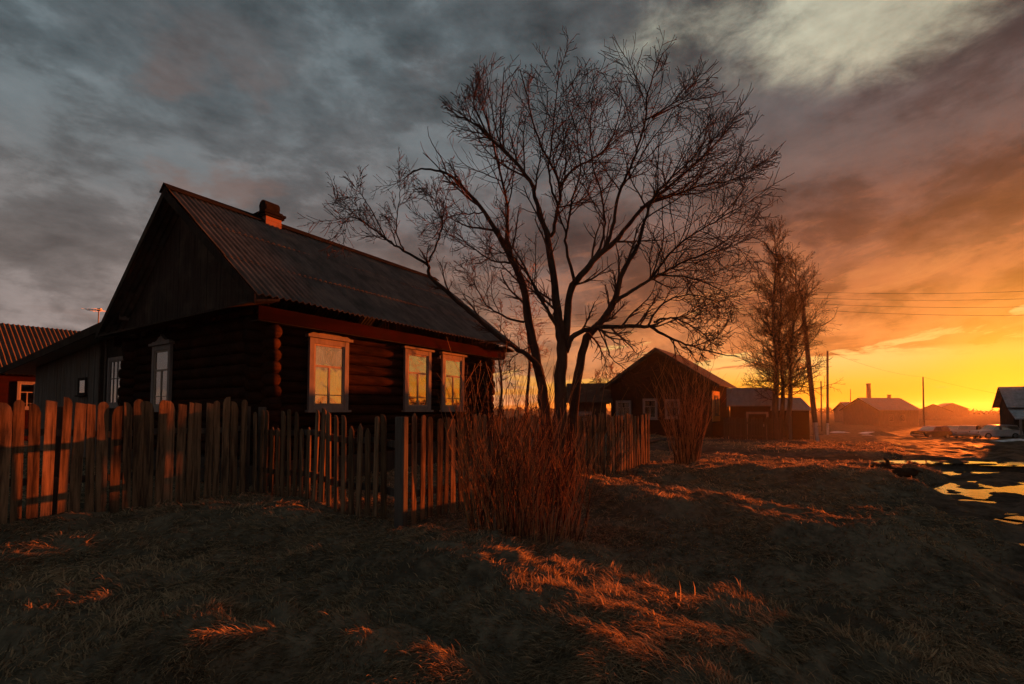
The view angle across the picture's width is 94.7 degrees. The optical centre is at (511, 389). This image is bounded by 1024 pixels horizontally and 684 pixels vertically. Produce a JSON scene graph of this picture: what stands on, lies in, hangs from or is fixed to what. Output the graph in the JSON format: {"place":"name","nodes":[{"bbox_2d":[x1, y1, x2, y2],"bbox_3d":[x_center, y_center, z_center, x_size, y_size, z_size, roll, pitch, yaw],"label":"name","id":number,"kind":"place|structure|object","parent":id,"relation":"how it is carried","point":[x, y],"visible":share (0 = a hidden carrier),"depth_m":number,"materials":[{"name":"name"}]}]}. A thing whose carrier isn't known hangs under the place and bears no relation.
{"place":"outdoors","nodes":[
{"label":"outdoors","id":0,"kind":"place"},
{"bbox_2d":[0,409,1023,683],"bbox_3d":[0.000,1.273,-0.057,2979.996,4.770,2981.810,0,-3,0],"label":"ground","id":1,"kind":"structure","parent":0,"point":[982,451],"depth_m":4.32,"materials":[{"name":"brown plant"}]},
{"bbox_2d":[0,323,79,441],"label":"wooden house","id":2,"kind":"structure","parent":1,"relation":"on","point":[18,342],"depth_m":24.75,"materials":[{"name":"brown wood"}]},
{"bbox_2d":[16,381,34,409],"bbox_3d":[-24.771,0.328,24.124,0.115,1.450,0.850,-2,-3,33],"label":"window","id":3,"kind":"structure","parent":2,"relation":"in","point":[19,383],"depth_m":24.06,"materials":[{"name":"white paint"}]},
{"bbox_2d":[0,315,191,462],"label":"plank barn","id":4,"kind":"structure","parent":1,"relation":"on","point":[83,366],"depth_m":15.20,"materials":[{"name":"wood"}]},
{"bbox_2d":[75,377,87,396],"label":"window","id":5,"kind":"structure","parent":4,"relation":"in","point":[82,382],"depth_m":15.15,"materials":[{"name":"white wood"}]},
{"bbox_2d":[81,308,104,322],"bbox_3d":[-11.950,-1.905,13.496,0.440,0.824,0.440,0,-3,0],"label":"tv aerial","id":6,"kind":"object","parent":4,"relation":"attached to","point":[99,309],"visible":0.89,"depth_m":13.49,"materials":[{"name":"silver metal"}]},
{"bbox_2d":[106,356,122,407],"bbox_3d":[-11.500,-0.202,13.717,1.450,1.500,0.115,-2,-3,33],"label":"window","id":7,"kind":"structure","parent":4,"relation":"in","point":[113,379],"depth_m":13.88,"materials":[{"name":"white paint"}]},
{"bbox_2d":[0,397,250,523],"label":"picket fence","id":8,"kind":"object","parent":1,"relation":"on","point":[57,432],"visible":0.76,"depth_m":6.68,"materials":[{"name":"brown wood"}]},
{"bbox_2d":[96,182,520,486],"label":"log house","id":9,"kind":"structure","parent":1,"relation":"on","point":[271,309],"depth_m":11.00,"materials":[{"name":"brown wood"}]},
{"bbox_2d":[148,334,174,411],"bbox_3d":[-8.388,-0.389,11.259,1.120,1.860,0.120,-2,-3,33],"label":"window","id":10,"kind":"structure","parent":9,"relation":"in","point":[162,349],"depth_m":11.26,"materials":[{"name":"white paint"}]},
{"bbox_2d":[305,332,352,411],"bbox_3d":[-3.935,-0.421,10.191,0.120,1.830,1.120,-2,-3,33],"label":"window","id":11,"kind":"structure","parent":9,"relation":"in","point":[338,370],"depth_m":10.17,"materials":[{"name":"white paint"}]},
{"bbox_2d":[401,345,434,411],"bbox_3d":[-2.471,-0.351,12.472,0.120,1.890,1.120,-2,-3,33],"label":"window","id":12,"kind":"structure","parent":9,"relation":"in","point":[416,360],"depth_m":12.44,"materials":[{"name":"white paint"}]},
{"bbox_2d":[439,351,466,411],"bbox_3d":[-1.694,-0.298,13.683,0.120,1.890,1.120,-2,-3,33],"label":"window","id":13,"kind":"structure","parent":9,"relation":"in","point":[447,361],"depth_m":13.63,"materials":[{"name":"white paint"}]},
{"bbox_2d":[253,407,394,519],"bbox_3d":[-3.074,1.068,7.392,3.682,1.600,0.210,-2,-3,35],"label":"picket fence","id":14,"kind":"object","parent":1,"relation":"on","point":[261,468],"visible":0.86,"depth_m":7.18,"materials":[{"name":"brown wood"}]},
{"bbox_2d":[394,417,407,528],"bbox_3d":[-1.470,1.173,6.255,0.165,1.620,0.090,-2,-3,31],"label":"fence post","id":15,"kind":"object","parent":1,"relation":"on","point":[401,474],"visible":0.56,"depth_m":6.22,"materials":[{"name":"brown wood"}]},
{"bbox_2d":[487,343,517,457],"bbox_3d":[-0.285,0.405,14.777,1.028,3.571,0.988,0,-3,0],"label":"garden sapling","id":16,"kind":"object","parent":1,"relation":"on","point":[501,390],"visible":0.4,"depth_m":14.78,"materials":[{"name":"brown plant"}]},
{"bbox_2d":[491,298,519,416],"bbox_3d":[-0.745,-1.771,33.159,2.713,9.390,2.270,0,-3,0],"label":"birch tree","id":17,"kind":"object","parent":1,"relation":"on","point":[496,325],"visible":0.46,"depth_m":33.09,"materials":[{"name":"brown plant"}]},
{"bbox_2d":[407,412,649,524],"bbox_3d":[1.158,1.253,9.667,0.255,1.594,8.358,-2,-3,38],"label":"picket fence","id":18,"kind":"object","parent":1,"relation":"on","point":[440,488],"visible":0.55,"depth_m":7.54,"materials":[{"name":"brown wood"}]},
{"bbox_2d":[507,263,550,413],"bbox_3d":[1.259,-3.376,36.234,3.531,12.984,4.449,0,-3,10],"label":"birch tree","id":19,"kind":"object","parent":1,"relation":"on","point":[530,366],"visible":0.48,"depth_m":36.11,"materials":[{"name":"brown plant"}]},
{"bbox_2d":[436,339,628,544],"bbox_3d":[0.125,0.675,5.520,2.002,2.377,2.049,1,-3,-20],"label":"twig bush","id":20,"kind":"object","parent":1,"relation":"on","point":[518,514],"visible":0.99,"depth_m":5.25,"materials":[{"name":"brown plant"}]},
{"bbox_2d":[525,345,555,452],"bbox_3d":[0.953,0.365,16.216,0.800,3.801,1.632,2,-3,-44],"label":"garden sapling","id":21,"kind":"object","parent":1,"relation":"on","point":[548,395],"visible":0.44,"depth_m":16.21,"materials":[{"name":"brown plant"}]},
{"bbox_2d":[297,25,793,508],"bbox_3d":[0.587,-1.564,7.247,6.828,7.412,3.030,0,-3,0],"label":"bare tree","id":22,"kind":"object","parent":1,"relation":"on","point":[564,338],"visible":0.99,"depth_m":7.01,"materials":[{"name":"brown plant"}]},
{"bbox_2d":[566,383,612,429],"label":"dark shed","id":23,"kind":"structure","parent":1,"relation":"on","point":[598,400],"depth_m":30.35,"materials":[{"name":"brown wood"}]},
{"bbox_2d":[578,412,591,420],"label":"window","id":24,"kind":"structure","parent":23,"relation":"in","point":[579,413],"depth_m":30.25,"materials":[{"name":"white paint"}]},
{"bbox_2d":[590,369,609,382],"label":"bare tree","id":25,"kind":"object","parent":1,"relation":"on","point":[597,379],"visible":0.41,"depth_m":45.08,"materials":[{"name":"brown plant"}]},
{"bbox_2d":[596,361,620,382],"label":"bare tree","id":26,"kind":"object","parent":1,"relation":"on","point":[611,369],"visible":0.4,"depth_m":42.00,"materials":[{"name":"brown plant"}]},
{"bbox_2d":[617,454,641,484],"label":"sapling","id":27,"kind":"object","parent":1,"relation":"on","point":[631,474],"visible":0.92,"depth_m":8.05,"materials":[{"name":"brown plant"}]},
{"bbox_2d":[600,347,736,437],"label":"village house","id":28,"kind":"structure","parent":1,"relation":"on","point":[633,405],"depth_m":28.63,"materials":[{"name":"brown wood"}]},
{"bbox_2d":[616,400,630,419],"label":"window","id":29,"kind":"structure","parent":28,"relation":"in","point":[627,403],"depth_m":29.73,"materials":[{"name":"white paint"}]},
{"bbox_2d":[643,398,658,419],"bbox_3d":[8.407,1.206,28.761,1.000,1.300,0.115,-2,-3,35],"label":"window","id":30,"kind":"structure","parent":28,"relation":"in","point":[647,408],"depth_m":28.73,"materials":[{"name":"white paint"}]},
{"bbox_2d":[664,399,679,418],"bbox_3d":[9.513,1.172,27.987,1.000,1.200,0.115,-2,-3,35],"label":"window","id":31,"kind":"structure","parent":28,"relation":"in","point":[666,415],"depth_m":28.01,"materials":[{"name":"paint"}]},
{"bbox_2d":[715,395,719,415],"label":"window","id":32,"kind":"structure","parent":28,"relation":"in","point":[716,408],"depth_m":27.52,"materials":[{"name":"white paint"}]},
{"bbox_2d":[637,352,739,464],"bbox_3d":[4.726,0.387,12.743,2.434,3.494,2.831,0,-3,0],"label":"twig bush","id":33,"kind":"object","parent":1,"relation":"on","point":[691,449],"visible":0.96,"depth_m":12.78,"materials":[{"name":"brown plant"}]},
{"bbox_2d":[640,437,806,444],"bbox_3d":[10.156,2.504,22.662,8.135,0.404,0.200,0,-3,-2],"label":"kerb log","id":34,"kind":"object","parent":1,"relation":"on","point":[655,440],"visible":0.45,"depth_m":22.61,"materials":[{"name":"brown wood"}]},
{"bbox_2d":[493,407,999,414],"bbox_3d":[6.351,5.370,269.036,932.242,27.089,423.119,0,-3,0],"label":"treeline","id":35,"kind":"object","parent":1,"relation":"on","point":[969,411],"visible":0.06,"depth_m":310.71,"materials":[{"name":"brown plant"}]},
{"bbox_2d":[726,387,772,439],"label":"long barn","id":36,"kind":"structure","parent":1,"relation":"on","point":[744,403],"depth_m":25.74,"materials":[{"name":"wood"}]},
{"bbox_2d":[749,414,766,439],"bbox_3d":[13.191,2.067,25.342,0.842,1.520,0.083,-1,-3,25],"label":"door","id":37,"kind":"structure","parent":36,"relation":"in","point":[758,416],"depth_m":25.35,"materials":[{"name":"brown wood"}]},
{"bbox_2d":[723,417,785,439],"bbox_3d":[12.181,2.068,23.753,2.864,1.377,0.066,-1,-3,16],"label":"yard fence","id":38,"kind":"object","parent":1,"relation":"on","point":[776,435],"visible":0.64,"depth_m":23.73,"materials":[{"name":"brown wood"}]},
{"bbox_2d":[727,215,830,439],"bbox_3d":[13.342,-3.092,24.120,4.706,11.662,4.874,0,-3,0],"label":"larch tree","id":39,"kind":"object","parent":1,"relation":"on","point":[776,394],"visible":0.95,"depth_m":24.16,"materials":[{"name":"brown plant"}]},
{"bbox_2d":[745,251,819,437],"bbox_3d":[14.127,-2.268,24.964,3.281,10.211,3.129,0,-3,0],"label":"larch tree","id":40,"kind":"object","parent":1,"relation":"on","point":[782,407],"visible":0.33,"depth_m":24.71,"materials":[{"name":"brown plant"}]},
{"bbox_2d":[739,244,841,439],"bbox_3d":[14.462,-2.514,24.232,5.357,10.573,4.300,1,-3,-22],"label":"larch tree","id":41,"kind":"object","parent":1,"relation":"on","point":[790,394],"visible":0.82,"depth_m":24.02,"materials":[{"name":"brown plant"}]},
{"bbox_2d":[770,397,810,439],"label":"shed","id":42,"kind":"structure","parent":1,"relation":"on","point":[801,408],"depth_m":30.03,"materials":[{"name":"wood"}]},
{"bbox_2d":[789,416,791,439],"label":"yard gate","id":43,"kind":"structure","parent":1,"relation":"on","point":[790,427],"depth_m":22.98,"materials":[{"name":"brown wood"}]},
{"bbox_2d":[798,291,821,441],"bbox_3d":[17.370,-1.324,27.463,1.076,9.203,0.712,0,-3,0],"label":"utility pole","id":44,"kind":"object","parent":1,"relation":"on","point":[815,434],"visible":0.56,"depth_m":27.40,"materials":[{"name":"brown wood"}]},
{"bbox_2d":[492,298,1003,325],"bbox_3d":[12.293,-4.941,30.136,38.640,0.732,1.304,-1,-3,20],"label":"overhead wire","id":45,"kind":"object","parent":44,"relation":"attached to","point":[737,305],"visible":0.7,"depth_m":29.45,"materials":[{"name":"black metal"}]},
{"bbox_2d":[511,303,985,330],"bbox_3d":[12.285,-4.549,30.127,38.613,0.864,1.288,-1,-3,20],"label":"overhead wire","id":46,"kind":"object","parent":44,"relation":"attached to","point":[833,304],"visible":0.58,"depth_m":26.65,"materials":[{"name":"black metal"}]},
{"bbox_2d":[490,291,1022,319],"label":"overhead wire","id":47,"kind":"object","parent":44,"relation":"attached to","point":[832,292],"visible":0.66,"depth_m":26.62,"materials":[{"name":"black metal"}]},
{"bbox_2d":[512,309,1021,336],"bbox_3d":[12.275,-4.125,30.116,38.584,0.999,1.272,-1,-3,20],"label":"overhead wire","id":48,"kind":"object","parent":44,"relation":"attached to","point":[884,313],"visible":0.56,"depth_m":26.23,"materials":[{"name":"black metal"}]},
{"bbox_2d":[820,381,822,431],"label":"utility pole","id":49,"kind":"object","parent":1,"relation":"on","point":[821,405],"visible":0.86,"depth_m":74.88,"materials":[{"name":"brown wood"}]},
{"bbox_2d":[826,351,828,434],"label":"utility pole","id":50,"kind":"object","parent":1,"relation":"on","point":[827,396],"visible":0.94,"depth_m":47.96,"materials":[{"name":"brown wood"}]},
{"bbox_2d":[832,402,850,421],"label":"distant shed","id":51,"kind":"structure","parent":1,"relation":"on","point":[838,415],"depth_m":134.54,"materials":[{"name":"brown wood"}]},
{"bbox_2d":[839,395,922,425],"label":"distant house","id":52,"kind":"structure","parent":1,"relation":"on","point":[888,411],"depth_m":105.92,"materials":[{"name":"brown wood"}]},
{"bbox_2d":[866,383,870,397],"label":"brick stack","id":53,"kind":"object","parent":52,"relation":"on","point":[868,390],"visible":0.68,"depth_m":127.81,"materials":[{"name":"red brick"}]},
{"bbox_2d":[888,414,893,421],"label":"window","id":54,"kind":"structure","parent":52,"relation":"in","point":[890,416],"depth_m":104.32,"materials":[{"name":"grey wood"}]},
{"bbox_2d":[900,414,905,421],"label":"window","id":55,"kind":"structure","parent":52,"relation":"in","point":[902,416],"depth_m":104.85,"materials":[{"name":"grey wood"}]},
{"bbox_2d":[865,431,900,436],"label":"dirt heap","id":56,"kind":"object","parent":1,"relation":"on","point":[879,433],"visible":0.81,"depth_m":51.49,"materials":[{"name":"brown soil"}]},
{"bbox_2d":[870,457,922,476],"bbox_3d":[8.523,1.738,10.545,1.000,0.462,0.356,0,-3,6],"label":"fallen log","id":57,"kind":"object","parent":1,"relation":"on","point":[908,472],"visible":0.68,"depth_m":10.45,"materials":[{"name":"brown wood"}]},
{"bbox_2d":[922,377,924,425],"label":"utility pole","id":58,"kind":"object","parent":1,"relation":"on","point":[923,401],"visible":0.81,"depth_m":68.91,"materials":[{"name":"brown wood"}]},
{"bbox_2d":[873,460,988,463],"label":"puddle","id":59,"kind":"object","parent":1,"relation":"on","point":[931,462],"visible":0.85,"depth_m":14.80,"materials":[{"name":"orange liquid"}]},
{"bbox_2d":[910,426,952,437],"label":"parked car","id":60,"kind":"object","parent":1,"relation":"on","point":[936,431],"visible":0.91,"depth_m":53.20,"materials":[{"name":"metal"}]},
{"bbox_2d":[918,404,952,420],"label":"distant house","id":61,"kind":"structure","parent":1,"relation":"on","point":[933,412],"depth_m":152.10,"materials":[{"name":"brown wood"}]},
{"bbox_2d":[937,403,968,416],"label":"distant house","id":62,"kind":"structure","parent":1,"relation":"on","point":[959,410],"depth_m":201.76,"materials":[{"name":"brown wood"}]},
{"bbox_2d":[948,425,958,436],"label":"parked car","id":63,"kind":"object","parent":1,"relation":"on","point":[952,428],"visible":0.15,"depth_m":59.55,"materials":[{"name":"grey paint"}]},
{"bbox_2d":[953,425,981,437],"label":"parked car","id":64,"kind":"object","parent":1,"relation":"on","point":[962,430],"visible":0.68,"depth_m":52.30,"materials":[{"name":"grey paint"}]},
{"bbox_2d":[943,472,994,474],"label":"puddle","id":65,"kind":"object","parent":1,"relation":"on","point":[951,473],"visible":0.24,"depth_m":12.09,"materials":[{"name":"orange liquid"}]},
{"bbox_2d":[928,481,1023,500],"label":"puddle","id":66,"kind":"object","parent":1,"relation":"on","point":[980,494],"visible":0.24,"depth_m":9.66,"materials":[{"name":"orange liquid"}]},
{"bbox_2d":[955,499,997,502],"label":"puddle","id":67,"kind":"object","parent":1,"relation":"on","point":[986,501],"visible":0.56,"depth_m":8.48,"materials":[{"name":"orange liquid"}]},
{"bbox_2d":[967,425,1023,438],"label":"parked car","id":68,"kind":"object","parent":1,"relation":"on","point":[1000,431],"visible":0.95,"depth_m":49.15,"materials":[{"name":"white paint"}]},
{"bbox_2d":[983,462,1023,465],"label":"puddle","id":69,"kind":"object","parent":1,"relation":"on","point":[1012,463],"visible":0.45,"depth_m":14.80,"materials":[{"name":"orange liquid"}]},
{"bbox_2d":[992,386,1023,438],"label":"street house","id":70,"kind":"structure","parent":1,"relation":"on","point":[1009,402],"depth_m":51.53,"materials":[{"name":"brown wood"}]},
{"bbox_2d":[995,518,1021,523],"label":"puddle","id":71,"kind":"object","parent":1,"relation":"on","point":[1008,521],"visible":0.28,"depth_m":6.89,"materials":[{"name":"orange liquid"}]},
{"bbox_2d":[995,439,1023,441],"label":"snow patch","id":72,"kind":"object","parent":1,"relation":"on","point":[1006,440],"visible":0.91,"depth_m":40.65,"materials":[{"name":"white snow"}]},
{"bbox_2d":[1001,516,1023,522],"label":"puddle","id":73,"kind":"object","parent":1,"relation":"on","point":[1017,518],"visible":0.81,"depth_m":7.08,"materials":[{"name":"orange liquid"}]},
{"bbox_2d":[0,0,1023,410],"label":"sky","id":74,"kind":"structure","parent":0,"point":[900,122],"materials":[{"name":"grey"}]}
]}

